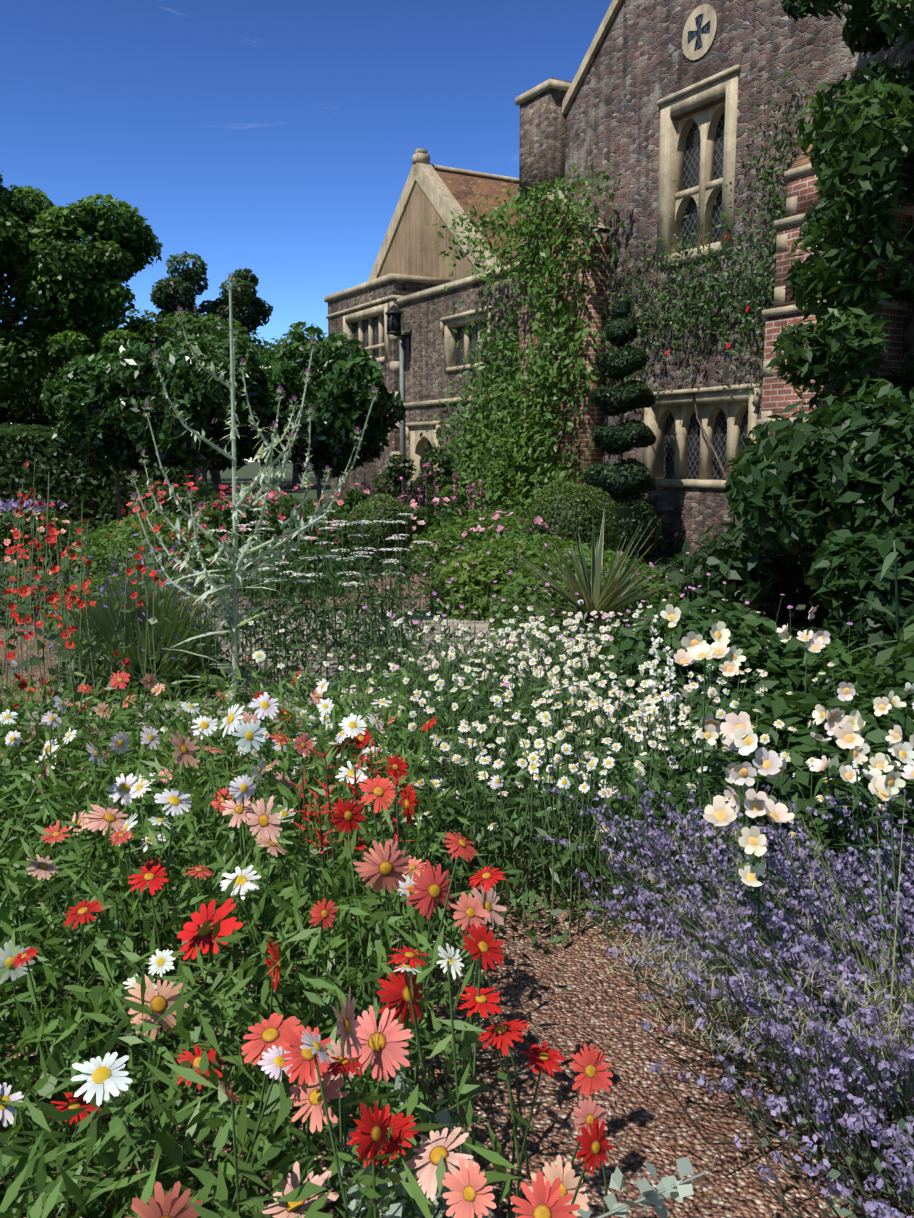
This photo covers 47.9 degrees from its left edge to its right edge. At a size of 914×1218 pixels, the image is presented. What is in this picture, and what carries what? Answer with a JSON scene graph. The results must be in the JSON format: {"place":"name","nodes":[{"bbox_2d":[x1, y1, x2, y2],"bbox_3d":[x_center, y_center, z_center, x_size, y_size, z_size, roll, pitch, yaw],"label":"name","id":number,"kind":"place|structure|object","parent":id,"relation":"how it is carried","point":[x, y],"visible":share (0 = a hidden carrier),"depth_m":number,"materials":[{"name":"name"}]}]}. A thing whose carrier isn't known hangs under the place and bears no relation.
{"place":"outdoors","nodes":[
{"label":"outdoors","id":0,"kind":"place"},
{"bbox_2d":[0,170,177,403],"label":"tree","id":1,"kind":"object","parent":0,"point":[39,263],"depth_m":41.94,"materials":[{"name":"green plant"}]},
{"bbox_2d":[0,0,611,461],"label":"sky","id":2,"kind":"structure","parent":0,"point":[277,140],"materials":[{"name":"blue"}]},
{"bbox_2d":[380,557,383,621],"bbox_3d":[-0.711,-0.196,9.711,0.035,0.661,0.024,0,8,-2],"label":"flower stem","id":3,"kind":"object","parent":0,"point":[381,582],"visible":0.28,"depth_m":9.69,"materials":[{"name":"green plant"}]},
{"bbox_2d":[0,530,913,1217],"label":"gravel path","id":4,"kind":"structure","parent":0,"point":[568,1000],"depth_m":2.54,"materials":[{"name":"brown gravel"}]},
{"bbox_2d":[39,321,406,540],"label":"standard trees","id":5,"kind":"object","parent":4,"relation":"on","point":[95,434],"depth_m":16.24,"materials":[{"name":"green plant"}]},
{"bbox_2d":[20,609,546,724],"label":"flagstone paving","id":6,"kind":"structure","parent":4,"relation":"on","point":[480,623],"depth_m":7.95,"materials":[{"name":"grey stone"}]},
{"bbox_2d":[128,274,377,704],"bbox_3d":[-1.254,-0.687,6.377,1.606,2.650,0.766,0,8,-2],"label":"silver thistle","id":7,"kind":"object","parent":6,"relation":"on","point":[237,569],"visible":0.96,"depth_m":6.27,"materials":[{"name":"green plant"}]},
{"bbox_2d":[132,273,375,506],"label":"onopordum flower tufts","id":8,"kind":"object","parent":7,"relation":"attached to","point":[290,434],"visible":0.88,"depth_m":6.21,"materials":[{"name":"purple plant"}]},
{"bbox_2d":[0,461,706,1217],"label":"flower stems","id":9,"kind":"object","parent":4,"relation":"on","point":[342,1143],"visible":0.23,"depth_m":2.32,"materials":[{"name":"green plant"}]},
{"bbox_2d":[0,508,716,1217],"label":"bed foliage","id":10,"kind":"object","parent":4,"relation":"on","point":[104,1004],"visible":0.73,"depth_m":2.27,"materials":[{"name":"green plant"}]},
{"bbox_2d":[0,464,599,1217],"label":"daisy centers","id":11,"kind":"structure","parent":10,"relation":"in","point":[376,1042],"depth_m":1.83,"materials":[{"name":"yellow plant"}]},
{"bbox_2d":[0,462,612,1217],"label":"daisy petals","id":12,"kind":"object","parent":10,"relation":"on","point":[258,1050],"visible":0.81,"depth_m":1.81,"materials":[{"name":"red plant"}]},
{"bbox_2d":[0,446,913,957],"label":"garden","id":13,"kind":"object","parent":4,"relation":"on","point":[880,674],"depth_m":5.43,"materials":[{"name":"green plant"}]},
{"bbox_2d":[6,479,909,836],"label":"garden flower centres","id":14,"kind":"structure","parent":4,"relation":"on","point":[564,781],"depth_m":4.55,"materials":[{"name":"yellow plant"}]},
{"bbox_2d":[346,479,643,567],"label":"topiary box balls","id":15,"kind":"object","parent":4,"relation":"on","point":[559,515],"visible":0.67,"depth_m":13.23},
{"bbox_2d":[477,506,700,635],"bbox_3d":[1.024,-0.336,7.748,1.714,0.862,1.478,-7,11,-42],"label":"variegated yucca","id":16,"kind":"object","parent":4,"relation":"on","point":[609,596],"visible":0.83,"depth_m":7.70,"materials":[{"name":"green plant"}]},
{"bbox_2d":[637,614,682,763],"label":"verbascum spires","id":17,"kind":"object","parent":4,"relation":"on","point":[653,651],"visible":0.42,"depth_m":4.29,"materials":[{"name":"white plant"}]},
{"bbox_2d":[535,752,913,1217],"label":"lavender","id":18,"kind":"object","parent":4,"relation":"on","point":[895,1132],"depth_m":2.38,"materials":[{"name":"purple plant"}]},
{"bbox_2d":[557,759,913,1181],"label":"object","id":19,"kind":"object","parent":4,"relation":"on","point":[889,1021],"depth_m":2.31,"materials":[{"name":"plant"}]},
{"bbox_2d":[557,762,913,994],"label":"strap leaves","id":20,"kind":"object","parent":4,"relation":"on","point":[606,871],"visible":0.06,"depth_m":3.55,"materials":[{"name":"green plant"}]},
{"bbox_2d":[674,628,913,1047],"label":"stems","id":21,"kind":"object","parent":4,"relation":"on","point":[757,860],"depth_m":3.04,"materials":[{"name":"green plant"}]},
{"bbox_2d":[660,604,913,886],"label":"flowers","id":22,"kind":"object","parent":21,"relation":"attached to","point":[879,781],"visible":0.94,"depth_m":2.84,"materials":[{"name":"white plant"}]},
{"bbox_2d":[668,610,913,880],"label":"flower centers","id":23,"kind":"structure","parent":22,"relation":"in","point":[743,772],"depth_m":2.85,"materials":[{"name":"yellow plant"}]},
{"bbox_2d":[201,462,842,647],"bbox_3d":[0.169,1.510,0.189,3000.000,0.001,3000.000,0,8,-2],"label":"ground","id":24,"kind":"structure","parent":0,"point":[246,474],"depth_m":55.25,"materials":[{"name":"plant"}]},
{"bbox_2d":[0,422,203,529],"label":"clipped hedge","id":25,"kind":"object","parent":24,"relation":"on","point":[74,482],"visible":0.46,"depth_m":22.47,"materials":[{"name":"green plant"}]},
{"bbox_2d":[0,307,327,487],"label":"treeline","id":26,"kind":"object","parent":24,"relation":"on","point":[30,411],"depth_m":55.25,"materials":[{"name":"green plant"}]},
{"bbox_2d":[150,251,272,482],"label":"distant tree","id":27,"kind":"object","parent":24,"relation":"on","point":[171,294],"depth_m":68.27,"materials":[{"name":"green plant"}]},
{"bbox_2d":[378,181,476,281],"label":"gable","id":28,"kind":"structure","parent":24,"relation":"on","point":[411,251],"depth_m":25.62,"materials":[{"name":"paint"}]},
{"bbox_2d":[328,77,571,503],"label":"wing rubble walls","id":29,"kind":"structure","parent":24,"relation":"on","point":[542,137],"depth_m":22.51,"materials":[{"name":"brown stone"}]},
{"bbox_2d":[385,305,410,350],"bbox_3d":[-1.316,-6.422,23.471,0.570,1.020,0.300,-5,9,-29],"label":"wall lantern","id":30,"kind":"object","parent":29,"relation":"attached to","point":[393,309],"depth_m":23.31,"materials":[{"name":"grey metal"}]},
{"bbox_2d":[424,441,432,472],"bbox_3d":[-0.536,-3.035,23.630,0.001,2.310,0.900,-5,9,-29],"label":"oak door","id":31,"kind":"structure","parent":29,"relation":"attached to","point":[429,445],"depth_m":23.73,"materials":[{"name":"brown wood"}]},
{"bbox_2d":[397,265,504,470],"bbox_3d":[0.203,-4.282,21.840,0.440,5.290,6.000,-5,9,-29],"label":"gutter and downpipe","id":32,"kind":"object","parent":29,"relation":"attached to","point":[402,385],"visible":0.43,"depth_m":23.98,"materials":[{"name":"grey metal"}]},
{"bbox_2d":[324,0,913,498],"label":"limestone dressings","id":33,"kind":"structure","parent":24,"relation":"on","point":[734,402],"depth_m":15.67,"materials":[{"name":"beige stone"}]},
{"bbox_2d":[354,14,747,479],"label":"window panes","id":34,"kind":"structure","parent":33,"relation":"attached to","point":[692,162],"depth_m":15.57,"materials":[{"name":"black glass"}]},
{"bbox_2d":[435,115,832,265],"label":"roof tiles","id":35,"kind":"object","parent":33,"relation":"on","point":[465,189],"depth_m":25.63,"materials":[{"name":"brown tile"}]},
{"bbox_2d":[583,301,665,561],"bbox_3d":[2.396,-2.525,15.176,1.524,3.949,1.500,0,8,-2],"label":"spiral topiary","id":36,"kind":"object","parent":24,"relation":"on","point":[624,479],"depth_m":14.84,"materials":[{"name":"green plant"}]},
{"bbox_2d":[517,128,913,582],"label":"brick buttress","id":37,"kind":"object","parent":24,"relation":"on","point":[778,396],"visible":0.12,"depth_m":16.91,"materials":[{"name":"red brick"}]},
{"bbox_2d":[565,0,913,557],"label":"chapel rubble walls","id":38,"kind":"structure","parent":24,"relation":"on","point":[642,64],"depth_m":15.34,"materials":[{"name":"stone"}]},
{"bbox_2d":[506,147,795,544],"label":"climbing vines","id":39,"kind":"object","parent":38,"relation":"attached to","point":[708,439],"visible":0.31,"depth_m":15.24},
{"bbox_2d":[653,375,913,670],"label":"border shrubs","id":40,"kind":"object","parent":24,"relation":"on","point":[844,458],"visible":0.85,"depth_m":8.06,"materials":[{"name":"green plant"}]},
{"bbox_2d":[766,0,913,412],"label":"wisteria overhang","id":41,"kind":"object","parent":24,"relation":"on","point":[854,138],"visible":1,"depth_m":10.05,"materials":[{"name":"green plant"}]},
{"bbox_2d":[404,52,818,528],"bbox_3d":[1.266,-4.410,17.687,2.030,6.489,11.043,-4,9,-27],"label":"climbing plant","id":42,"kind":"object","parent":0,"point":[498,484],"visible":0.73,"depth_m":17.46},
{"bbox_2d":[664,233,748,353],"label":"red roses","id":43,"kind":"object","parent":42,"relation":"attached to","point":[747,309],"visible":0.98,"depth_m":14.23,"materials":[{"name":"red plant"}]}
]}

